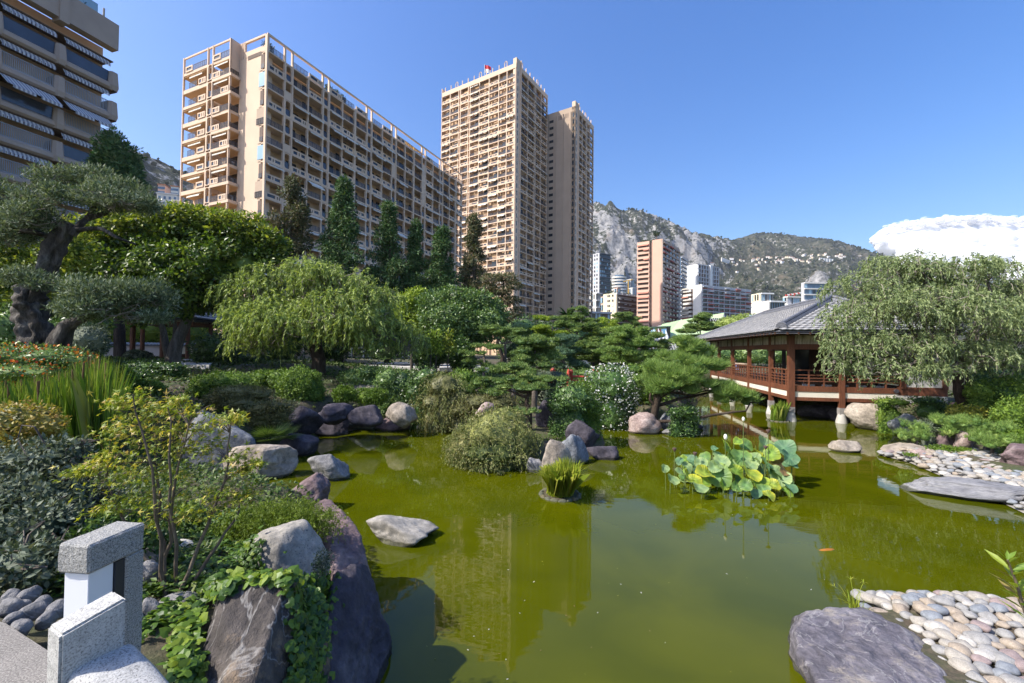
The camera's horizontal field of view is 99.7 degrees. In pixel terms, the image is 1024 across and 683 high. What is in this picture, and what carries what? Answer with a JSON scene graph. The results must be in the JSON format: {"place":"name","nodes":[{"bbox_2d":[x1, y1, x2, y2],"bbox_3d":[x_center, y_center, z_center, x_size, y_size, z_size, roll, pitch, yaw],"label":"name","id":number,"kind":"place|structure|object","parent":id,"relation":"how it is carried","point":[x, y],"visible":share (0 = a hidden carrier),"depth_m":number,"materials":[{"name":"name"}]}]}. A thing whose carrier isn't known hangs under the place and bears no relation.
{"place":"outdoors","nodes":[
{"label":"outdoors","id":0,"kind":"place"},
{"bbox_2d":[0,622,47,682],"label":"path","id":1,"kind":"structure","parent":0,"point":[23,658],"depth_m":2.21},
{"bbox_2d":[58,521,144,651],"bbox_3d":[-1.859,1.333,1.955,0.156,0.939,0.259,0,-1,6],"label":"garden lantern","id":2,"kind":"object","parent":1,"relation":"on","point":[96,564],"visible":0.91,"depth_m":1.93,"materials":[{"name":"stone"}]},
{"bbox_2d":[47,591,168,682],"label":"stone railing","id":3,"kind":"object","parent":1,"relation":"on","point":[86,644],"visible":1,"depth_m":1.15,"materials":[{"name":"stone"}]},
{"bbox_2d":[162,361,212,368],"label":"terrace floor","id":4,"kind":"structure","parent":0,"point":[205,365],"depth_m":25.91,"materials":[{"name":"stone"}]},
{"bbox_2d":[117,313,221,360],"bbox_3d":[-25.831,-0.872,33.031,5.759,4.750,5.136,1,-1,-8],"label":"garden kiosk","id":5,"kind":"object","parent":4,"relation":"on","point":[199,321],"visible":0.1,"depth_m":31.76,"materials":[{"name":"wood"}]},
{"bbox_2d":[0,355,1023,682],"bbox_3d":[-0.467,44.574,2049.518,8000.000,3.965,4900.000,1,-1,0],"label":"ground","id":6,"kind":"structure","parent":0,"point":[152,651],"depth_m":13.04,"materials":[{"name":"soil"}]},
{"bbox_2d":[0,396,73,480],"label":"maple shrub","id":7,"kind":"object","parent":6,"relation":"on","point":[44,420],"visible":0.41,"depth_m":6.62,"materials":[{"name":"yellow plant"}]},
{"bbox_2d":[0,339,98,386],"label":"lantana bush","id":8,"kind":"object","parent":6,"relation":"on","point":[20,360],"visible":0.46,"depth_m":11.99,"materials":[{"name":"green plant"}]},
{"bbox_2d":[0,425,105,597],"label":"leathery shrub","id":9,"kind":"object","parent":6,"relation":"on","point":[39,513],"visible":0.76,"depth_m":4.10,"materials":[{"name":"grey plant"}]},
{"bbox_2d":[0,230,105,321],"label":"leafy tree","id":10,"kind":"object","parent":6,"relation":"on","point":[72,258],"visible":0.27,"depth_m":21.82,"materials":[{"name":"green plant"}]},
{"bbox_2d":[0,0,118,248],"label":"apartment building","id":11,"kind":"structure","parent":6,"relation":"on","point":[57,80],"depth_m":39.40,"materials":[{"name":"concrete"}]},
{"bbox_2d":[0,301,120,362],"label":"shade shrub","id":12,"kind":"object","parent":6,"relation":"on","point":[7,325],"visible":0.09,"depth_m":20.08,"materials":[{"name":"green plant"}]},
{"bbox_2d":[0,350,136,471],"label":"reed bed","id":13,"kind":"object","parent":6,"relation":"on","point":[68,390],"visible":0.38,"depth_m":9.31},
{"bbox_2d":[71,320,111,367],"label":"wispy shrub","id":14,"kind":"object","parent":6,"relation":"on","point":[92,338],"visible":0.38,"depth_m":18.77,"materials":[{"name":"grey plant"}]},
{"bbox_2d":[0,156,184,350],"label":"olive tree","id":15,"kind":"object","parent":6,"relation":"on","point":[33,304],"visible":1,"depth_m":14.07,"materials":[{"name":"green plant"}]},
{"bbox_2d":[82,124,151,356],"bbox_3d":[-31.442,-7.913,34.277,5.148,18.838,4.360,1,-1,0],"label":"dark tree","id":16,"kind":"object","parent":6,"relation":"on","point":[114,152],"visible":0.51,"depth_m":33.73,"materials":[{"name":"green plant"}]},
{"bbox_2d":[55,499,184,576],"bbox_3d":[-3.658,1.993,4.175,1.155,0.819,1.056,1,-1,0],"label":"undergrowth shrub","id":17,"kind":"object","parent":6,"relation":"on","point":[150,539],"visible":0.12,"depth_m":3.99,"materials":[{"name":"green plant"}]},
{"bbox_2d":[107,357,191,379],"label":"ground shrub","id":18,"kind":"object","parent":6,"relation":"on","point":[172,369],"visible":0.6,"depth_m":20.61,"materials":[{"name":"green plant"}]},
{"bbox_2d":[49,383,269,596],"bbox_3d":[-2.988,1.251,3.699,1.801,1.807,0.776,1,-1,0],"label":"young maple","id":19,"kind":"object","parent":6,"relation":"on","point":[93,469],"visible":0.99,"depth_m":3.69,"materials":[{"name":"green plant"}]},
{"bbox_2d":[41,525,286,642],"bbox_3d":[-3.357,2.186,4.468,3.460,0.690,2.217,0,-1,31],"label":"ivy","id":20,"kind":"object","parent":6,"relation":"on","point":[239,554],"visible":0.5,"depth_m":4.00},
{"bbox_2d":[107,319,222,342],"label":"hedge shrub","id":21,"kind":"object","parent":6,"relation":"on","point":[152,334],"visible":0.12,"depth_m":39.86,"materials":[{"name":"green plant"}]},
{"bbox_2d":[41,198,293,363],"bbox_3d":[-21.202,-3.583,26.246,15.636,10.240,5.904,1,-1,0],"label":"shade tree","id":22,"kind":"object","parent":6,"relation":"on","point":[195,243],"visible":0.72,"depth_m":25.48,"materials":[{"name":"green plant"}]},
{"bbox_2d":[161,498,254,539],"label":"undergrowth shrub","id":23,"kind":"object","parent":6,"relation":"on","point":[190,525],"visible":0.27,"depth_m":5.42,"materials":[{"name":"green plant"}]},
{"bbox_2d":[176,410,255,471],"bbox_3d":[-9.271,3.224,13.669,2.420,2.118,1.294,1,-1,-12],"label":"rock","id":24,"kind":"object","parent":6,"relation":"on","point":[242,436],"visible":0.19,"depth_m":13.18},
{"bbox_2d":[184,369,259,397],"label":"mound shrub","id":25,"kind":"object","parent":6,"relation":"on","point":[201,386],"visible":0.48,"depth_m":17.07,"materials":[{"name":"green plant"}]},
{"bbox_2d":[184,332,264,365],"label":"shade shrub","id":26,"kind":"object","parent":6,"relation":"on","point":[203,350],"visible":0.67,"depth_m":29.39,"materials":[{"name":"green plant"}]},
{"bbox_2d":[156,561,309,682],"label":"ivy","id":27,"kind":"object","parent":6,"relation":"on","point":[183,663],"visible":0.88,"depth_m":3.04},
{"bbox_2d":[201,382,279,413],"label":"spreading shrub","id":28,"kind":"object","parent":6,"relation":"on","point":[219,397],"visible":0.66,"depth_m":15.81,"materials":[{"name":"green plant"}]},
{"bbox_2d":[202,580,299,682],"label":"rock","id":29,"kind":"object","parent":6,"relation":"on","point":[248,637],"visible":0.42,"depth_m":2.86,"materials":[{"name":"stone"}]},
{"bbox_2d":[225,396,298,429],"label":"spreading shrub","id":30,"kind":"object","parent":6,"relation":"on","point":[267,414],"visible":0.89,"depth_m":15.20,"materials":[{"name":"green plant"}]},
{"bbox_2d":[207,492,351,548],"bbox_3d":[-3.044,2.357,5.539,1.973,0.786,1.235,1,-1,0],"label":"asparagus fern","id":31,"kind":"object","parent":6,"relation":"on","point":[266,515],"visible":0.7,"depth_m":5.43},
{"bbox_2d":[248,519,329,580],"bbox_3d":[-2.424,2.421,4.701,0.860,0.900,0.800,1,-1,0],"label":"rock","id":32,"kind":"object","parent":6,"relation":"on","point":[300,542],"visible":0.39,"depth_m":4.51,"materials":[{"name":"stone"}]},
{"bbox_2d":[265,173,314,296],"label":"conifer","id":33,"kind":"object","parent":6,"relation":"on","point":[297,212],"visible":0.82,"depth_m":42.88,"materials":[{"name":"green plant"}]},
{"bbox_2d":[271,364,325,401],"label":"round shrub","id":34,"kind":"object","parent":6,"relation":"on","point":[304,382],"visible":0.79,"depth_m":19.49,"materials":[{"name":"green plant"}]},
{"bbox_2d":[278,433,319,456],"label":"rock","id":35,"kind":"object","parent":6,"relation":"on","point":[304,445],"visible":0.47,"depth_m":15.12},
{"bbox_2d":[287,405,324,434],"bbox_3d":[-8.500,3.228,17.570,1.603,1.284,1.090,1,-1,4],"label":"rock","id":36,"kind":"object","parent":6,"relation":"on","point":[309,421],"visible":0.8,"depth_m":17.32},
{"bbox_2d":[276,561,344,682],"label":"ivy","id":37,"kind":"object","parent":6,"relation":"on","point":[310,620],"visible":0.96,"depth_m":3.28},
{"bbox_2d":[203,251,432,375],"bbox_3d":[-11.762,-1.499,25.172,11.931,7.431,9.098,0,-1,32],"label":"weeping tree","id":38,"kind":"object","parent":6,"relation":"on","point":[331,309],"visible":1,"depth_m":23.71,"materials":[{"name":"green plant"}]},
{"bbox_2d":[179,33,462,356],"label":"apartment block","id":39,"kind":"structure","parent":6,"relation":"on","point":[263,124],"depth_m":77.53,"materials":[{"name":"beige concrete"}]},
{"bbox_2d":[214,285,428,365],"bbox_3d":[-16.148,-1.435,40.181,23.392,9.092,6.633,1,-1,0],"label":"hedge shrub","id":40,"kind":"object","parent":6,"relation":"on","point":[379,353],"visible":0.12,"depth_m":39.08,"materials":[{"name":"green plant"}]},
{"bbox_2d":[313,174,365,362],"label":"conifer","id":41,"kind":"object","parent":6,"relation":"on","point":[341,219],"visible":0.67,"depth_m":43.47,"materials":[{"name":"green plant"}]},
{"bbox_2d":[312,499,370,580],"bbox_3d":[-2.389,3.360,6.183,0.847,1.861,2.065,1,-1,-32],"label":"rock","id":42,"kind":"object","parent":6,"relation":"on","point":[350,551],"visible":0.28,"depth_m":5.79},
{"bbox_2d":[335,363,383,386],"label":"hedge shrub","id":43,"kind":"object","parent":6,"relation":"on","point":[364,375],"visible":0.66,"depth_m":22.50,"materials":[{"name":"green plant"}]},
{"bbox_2d":[347,405,382,426],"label":"rock","id":44,"kind":"object","parent":6,"relation":"on","point":[367,416],"visible":1,"depth_m":17.94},
{"bbox_2d":[358,199,410,362],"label":"conifer","id":45,"kind":"object","parent":6,"relation":"on","point":[388,267],"visible":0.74,"depth_m":44.69,"materials":[{"name":"green plant"}]},
{"bbox_2d":[371,363,412,416],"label":"hedge shrub","id":46,"kind":"object","parent":6,"relation":"on","point":[392,382],"visible":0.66,"depth_m":21.11,"materials":[{"name":"green plant"}]},
{"bbox_2d":[393,285,426,371],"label":"yellow green tree","id":47,"kind":"object","parent":6,"relation":"on","point":[411,301],"visible":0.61,"depth_m":34.65,"materials":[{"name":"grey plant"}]},
{"bbox_2d":[396,217,428,362],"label":"conifer","id":48,"kind":"object","parent":6,"relation":"on","point":[412,277],"visible":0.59,"depth_m":45.67,"materials":[{"name":"green plant"}]},
{"bbox_2d":[399,363,439,429],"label":"hedge shrub","id":49,"kind":"object","parent":6,"relation":"on","point":[415,380],"visible":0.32,"depth_m":20.61,"materials":[{"name":"green plant"}]},
{"bbox_2d":[409,368,473,434],"bbox_3d":[-3.161,3.255,20.055,3.524,3.965,2.572,1,-1,0],"label":"weeping shrub","id":50,"kind":"object","parent":6,"relation":"on","point":[444,391],"visible":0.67,"depth_m":19.72,"materials":[{"name":"green plant"}]},
{"bbox_2d":[422,223,461,295],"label":"conifer","id":51,"kind":"object","parent":6,"relation":"on","point":[440,273],"visible":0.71,"depth_m":45.53,"materials":[{"name":"green plant"}]},
{"bbox_2d":[440,333,478,372],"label":"evergreen shrub","id":52,"kind":"object","parent":6,"relation":"on","point":[462,341],"visible":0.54,"depth_m":29.44,"materials":[{"name":"green plant"}]},
{"bbox_2d":[415,282,511,348],"bbox_3d":[-3.710,-0.809,32.258,7.447,7.428,4.976,1,-1,0],"label":"broadleaf tree","id":53,"kind":"object","parent":6,"relation":"on","point":[459,312],"visible":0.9,"depth_m":31.83,"materials":[{"name":"green plant"}]},
{"bbox_2d":[457,210,489,355],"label":"conifer","id":54,"kind":"object","parent":6,"relation":"on","point":[467,269],"visible":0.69,"depth_m":46.71,"materials":[{"name":"green plant"}]},
{"bbox_2d":[6,355,956,598],"bbox_3d":[-1.006,2.622,24.519,62.416,3.065,43.402,1,-1,0],"label":"ground cover","id":55,"kind":"object","parent":6,"relation":"on","point":[258,478],"visible":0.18,"depth_m":9.03,"materials":[{"name":"green plant"}]},
{"bbox_2d":[385,402,417,428],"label":"rock","id":56,"kind":"object","parent":55,"relation":"on","point":[402,415],"visible":1,"depth_m":18.62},
{"bbox_2d":[441,57,547,354],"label":"apartment tower","id":57,"kind":"structure","parent":6,"relation":"on","point":[493,143],"depth_m":179.11,"materials":[{"name":"beige concrete"}]},
{"bbox_2d":[478,271,525,362],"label":"umbrella pine","id":58,"kind":"object","parent":6,"relation":"on","point":[510,279],"visible":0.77,"depth_m":43.77,"materials":[{"name":"green plant"}]},
{"bbox_2d":[493,312,640,367],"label":"tree","id":59,"kind":"object","parent":6,"relation":"on","point":[527,324],"visible":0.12,"depth_m":50.53,"materials":[{"name":"green plant"}]},
{"bbox_2d":[544,332,590,371],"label":"cloud pine","id":60,"kind":"object","parent":6,"relation":"on","point":[566,342],"visible":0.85,"depth_m":29.58,"materials":[{"name":"green plant"}]},
{"bbox_2d":[542,101,593,323],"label":"apartment tower","id":61,"kind":"structure","parent":6,"relation":"on","point":[570,154],"depth_m":190.84,"materials":[{"name":"beige concrete"}]},
{"bbox_2d":[549,305,612,370],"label":"cloud pine","id":62,"kind":"object","parent":6,"relation":"on","point":[570,322],"visible":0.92,"depth_m":32.50,"materials":[{"name":"green plant"}]},
{"bbox_2d":[565,335,608,369],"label":"cloud pine","id":63,"kind":"object","parent":6,"relation":"on","point":[587,354],"visible":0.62,"depth_m":31.53,"materials":[{"name":"green plant"}]},
{"bbox_2d":[590,253,610,296],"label":"apartment tower","id":64,"kind":"structure","parent":6,"relation":"on","point":[601,273],"depth_m":384.71,"materials":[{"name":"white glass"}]},
{"bbox_2d":[583,362,644,430],"bbox_3d":[5.034,3.142,21.452,3.162,4.302,2.514,1,-1,0],"label":"flowering shrub","id":65,"kind":"object","parent":6,"relation":"on","point":[617,392],"visible":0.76,"depth_m":20.89,"materials":[{"name":"green plant"}]},
{"bbox_2d":[603,291,636,326],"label":"apartment block","id":66,"kind":"structure","parent":6,"relation":"on","point":[614,302],"depth_m":254.87,"materials":[{"name":"white concrete"}]},
{"bbox_2d":[591,323,671,366],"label":"cloud pine","id":67,"kind":"object","parent":6,"relation":"on","point":[627,341],"visible":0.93,"depth_m":27.41,"materials":[{"name":"green plant"}]},
{"bbox_2d":[637,229,680,349],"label":"apartment tower","id":68,"kind":"structure","parent":6,"relation":"on","point":[658,288],"depth_m":241.06,"materials":[{"name":"concrete"}]},
{"bbox_2d":[666,403,702,437],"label":"shade shrub","id":69,"kind":"object","parent":6,"relation":"on","point":[685,425],"visible":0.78,"depth_m":19.35,"materials":[{"name":"green plant"}]},
{"bbox_2d":[631,331,765,422],"bbox_3d":[8.561,2.247,20.513,6.025,5.583,3.809,1,-1,0],"label":"leaning pine","id":70,"kind":"object","parent":6,"relation":"on","point":[690,365],"visible":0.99,"depth_m":19.84,"materials":[{"name":"green plant"}]},
{"bbox_2d":[687,264,718,289],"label":"apartment tower","id":71,"kind":"structure","parent":6,"relation":"on","point":[698,274],"depth_m":427.61,"materials":[{"name":"white paint"}]},
{"bbox_2d":[679,284,751,319],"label":"apartment block","id":72,"kind":"structure","parent":6,"relation":"on","point":[712,300],"depth_m":235.79,"materials":[{"name":"white paint"}]},
{"bbox_2d":[713,350,786,367],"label":"shade shrub","id":73,"kind":"object","parent":6,"relation":"on","point":[758,357],"visible":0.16,"depth_m":56.44,"materials":[{"name":"green plant"}]},
{"bbox_2d":[696,294,967,423],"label":"tea pavilion","id":74,"kind":"structure","parent":6,"relation":"on","point":[787,328],"depth_m":25.04,"materials":[{"name":"wood"}]},
{"bbox_2d":[788,607,946,682],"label":"rock","id":75,"kind":"object","parent":6,"relation":"on","point":[845,645],"visible":0.94,"depth_m":4.83,"materials":[{"name":"grey stone"}]},
{"bbox_2d":[869,395,913,434],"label":"trailing shrub","id":76,"kind":"object","parent":6,"relation":"on","point":[887,411],"visible":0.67,"depth_m":20.66,"materials":[{"name":"green plant"}]},
{"bbox_2d":[893,416,935,444],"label":"shrub","id":77,"kind":"object","parent":6,"relation":"on","point":[920,430],"visible":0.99,"depth_m":16.25,"materials":[{"name":"green plant"}]},
{"bbox_2d":[811,248,1023,404],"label":"weeping tree","id":78,"kind":"object","parent":6,"relation":"on","point":[951,289],"visible":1,"depth_m":18.16,"materials":[{"name":"green plant"}]},
{"bbox_2d":[908,395,949,421],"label":"trailing shrub","id":79,"kind":"object","parent":6,"relation":"on","point":[926,406],"visible":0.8,"depth_m":19.75,"materials":[{"name":"green plant"}]},
{"bbox_2d":[850,589,1023,682],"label":"cobble beach","id":80,"kind":"structure","parent":6,"relation":"on","point":[980,644],"depth_m":5.42,"materials":[{"name":"stone"}]},
{"bbox_2d":[927,412,975,437],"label":"shrub","id":81,"kind":"object","parent":6,"relation":"on","point":[953,424],"visible":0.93,"depth_m":16.14,"materials":[{"name":"green plant"}]},
{"bbox_2d":[961,371,1023,413],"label":"hedge shrub","id":82,"kind":"object","parent":6,"relation":"on","point":[986,395],"visible":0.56,"depth_m":18.48,"materials":[{"name":"green plant"}]},
{"bbox_2d":[961,413,1023,453],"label":"shrub","id":83,"kind":"object","parent":6,"relation":"on","point":[984,434],"visible":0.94,"depth_m":14.85,"materials":[{"name":"green plant"}]},
{"bbox_2d":[986,393,1023,431],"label":"hedge shrub","id":84,"kind":"object","parent":6,"relation":"on","point":[1011,409],"visible":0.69,"depth_m":16.79,"materials":[{"name":"green plant"}]},
{"bbox_2d":[986,549,1023,616],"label":"leafy branch","id":85,"kind":"object","parent":6,"relation":"on","point":[1019,585],"visible":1,"depth_m":2.33,"materials":[{"name":"green plant"}]},
{"bbox_2d":[18,0,1023,308],"label":"sky","id":86,"kind":"structure","parent":0,"point":[846,121],"materials":[{"name":"blue"}]},
{"bbox_2d":[516,414,604,467],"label":"ground","id":87,"kind":"structure","parent":0,"point":[539,429],"depth_m":17.02,"materials":[{"name":"soil"}]},
{"bbox_2d":[443,392,518,431],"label":"shade shrub","id":88,"kind":"object","parent":87,"relation":"on","point":[475,402],"visible":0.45,"depth_m":19.42,"materials":[{"name":"green plant"}]},
{"bbox_2d":[440,403,543,477],"bbox_3d":[-0.659,3.499,14.337,3.503,2.849,2.995,1,-1,0],"label":"island shrub","id":89,"kind":"object","parent":87,"relation":"on","point":[498,440],"visible":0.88,"depth_m":13.79,"materials":[{"name":"green plant"}]},
{"bbox_2d":[459,360,537,408],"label":"cloud pine","id":90,"kind":"object","parent":87,"relation":"on","point":[514,368],"visible":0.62,"depth_m":20.66,"materials":[{"name":"green plant"}]},
{"bbox_2d":[492,370,569,429],"bbox_3d":[0.766,2.986,17.378,3.320,3.762,2.407,1,-1,0],"label":"cloud pine","id":91,"kind":"object","parent":87,"relation":"on","point":[527,382],"visible":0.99,"depth_m":17.60,"materials":[{"name":"green plant"}]},
{"bbox_2d":[509,333,566,413],"bbox_3d":[1.358,2.248,23.537,3.165,5.505,3.684,1,-1,0],"label":"cloud pine","id":92,"kind":"object","parent":87,"relation":"on","point":[535,343],"visible":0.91,"depth_m":22.87,"materials":[{"name":"green plant"}]},
{"bbox_2d":[545,380,594,437],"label":"round shrub","id":93,"kind":"object","parent":87,"relation":"on","point":[566,403],"visible":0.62,"depth_m":16.83,"materials":[{"name":"green plant"}]},
{"bbox_2d":[574,378,604,440],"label":"round shrub","id":94,"kind":"object","parent":87,"relation":"on","point":[593,417],"visible":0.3,"depth_m":17.54,"materials":[{"name":"green plant"}]},
{"bbox_2d":[125,149,1023,354],"bbox_3d":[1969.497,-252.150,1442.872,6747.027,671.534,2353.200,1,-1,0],"label":"mountain","id":95,"kind":"structure","parent":0,"point":[616,237],"depth_m":1480.61,"materials":[{"name":"stone"}]},
{"bbox_2d":[134,148,1022,351],"bbox_3d":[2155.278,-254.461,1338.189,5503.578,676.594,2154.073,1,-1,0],"label":"hill woods","id":96,"kind":"object","parent":95,"relation":"on","point":[173,170],"visible":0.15,"depth_m":1524.92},
{"bbox_2d":[224,391,1023,682],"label":"pond water","id":97,"kind":"structure","parent":0,"point":[704,616],"depth_m":8.19,"materials":[{"name":"liquid"}]},
{"bbox_2d":[222,444,297,478],"bbox_3d":[-7.492,3.611,12.781,2.087,1.144,1.013,1,-1,0],"label":"rock","id":98,"kind":"object","parent":97,"relation":"in","point":[282,460],"visible":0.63,"depth_m":12.60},
{"bbox_2d":[293,472,330,501],"bbox_3d":[-4.855,3.634,10.215,0.972,1.049,0.755,0,-1,7],"label":"rock","id":99,"kind":"object","parent":97,"relation":"in","point":[318,484],"visible":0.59,"depth_m":10.07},
{"bbox_2d":[307,454,349,480],"bbox_3d":[-5.381,3.764,12.688,1.235,0.980,0.840,1,-1,1],"label":"rock","id":100,"kind":"object","parent":97,"relation":"in","point":[330,467],"visible":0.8,"depth_m":12.42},
{"bbox_2d":[326,563,391,682],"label":"rock","id":101,"kind":"object","parent":97,"relation":"in","point":[361,651],"visible":0.7,"depth_m":4.95,"materials":[{"name":"stone"}]},
{"bbox_2d":[366,515,438,547],"bbox_3d":[-2.233,3.836,8.749,1.322,0.641,0.816,0,-1,17],"label":"rock","id":102,"kind":"object","parent":97,"relation":"in","point":[398,531],"visible":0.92,"depth_m":8.49,"materials":[{"name":"stone"}]},
{"bbox_2d":[535,455,589,502],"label":"iris clump","id":103,"kind":"object","parent":97,"relation":"in","point":[564,480],"visible":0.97,"depth_m":11.02,"materials":[{"name":"plant"}]},
{"bbox_2d":[628,412,661,434],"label":"rock","id":104,"kind":"object","parent":97,"relation":"in","point":[645,423],"visible":0.81,"depth_m":19.91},
{"bbox_2d":[661,417,799,501],"bbox_3d":[6.176,3.273,12.227,3.201,2.288,3.581,0,-1,38],"label":"lotus","id":105,"kind":"object","parent":97,"relation":"on","point":[720,470],"visible":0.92,"depth_m":12.00,"materials":[{"name":"green plant"}]},
{"bbox_2d":[844,403,878,430],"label":"rock","id":106,"kind":"object","parent":97,"relation":"in","point":[860,415],"visible":0.57,"depth_m":21.65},
{"bbox_2d":[869,218,1023,289],"bbox_3d":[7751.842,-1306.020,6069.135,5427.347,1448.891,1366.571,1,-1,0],"label":"cloud","id":107,"kind":"structure","parent":0,"point":[959,238],"depth_m":6148.50,"materials":[{"name":"white"}]},
{"bbox_2d":[877,444,1023,512],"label":"cobble beach","id":108,"kind":"structure","parent":0,"point":[942,463],"depth_m":13.71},
{"bbox_2d":[899,476,1023,501],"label":"rock","id":109,"kind":"object","parent":108,"relation":"on","point":[969,489],"visible":0.92,"depth_m":11.42,"materials":[{"name":"stone"}]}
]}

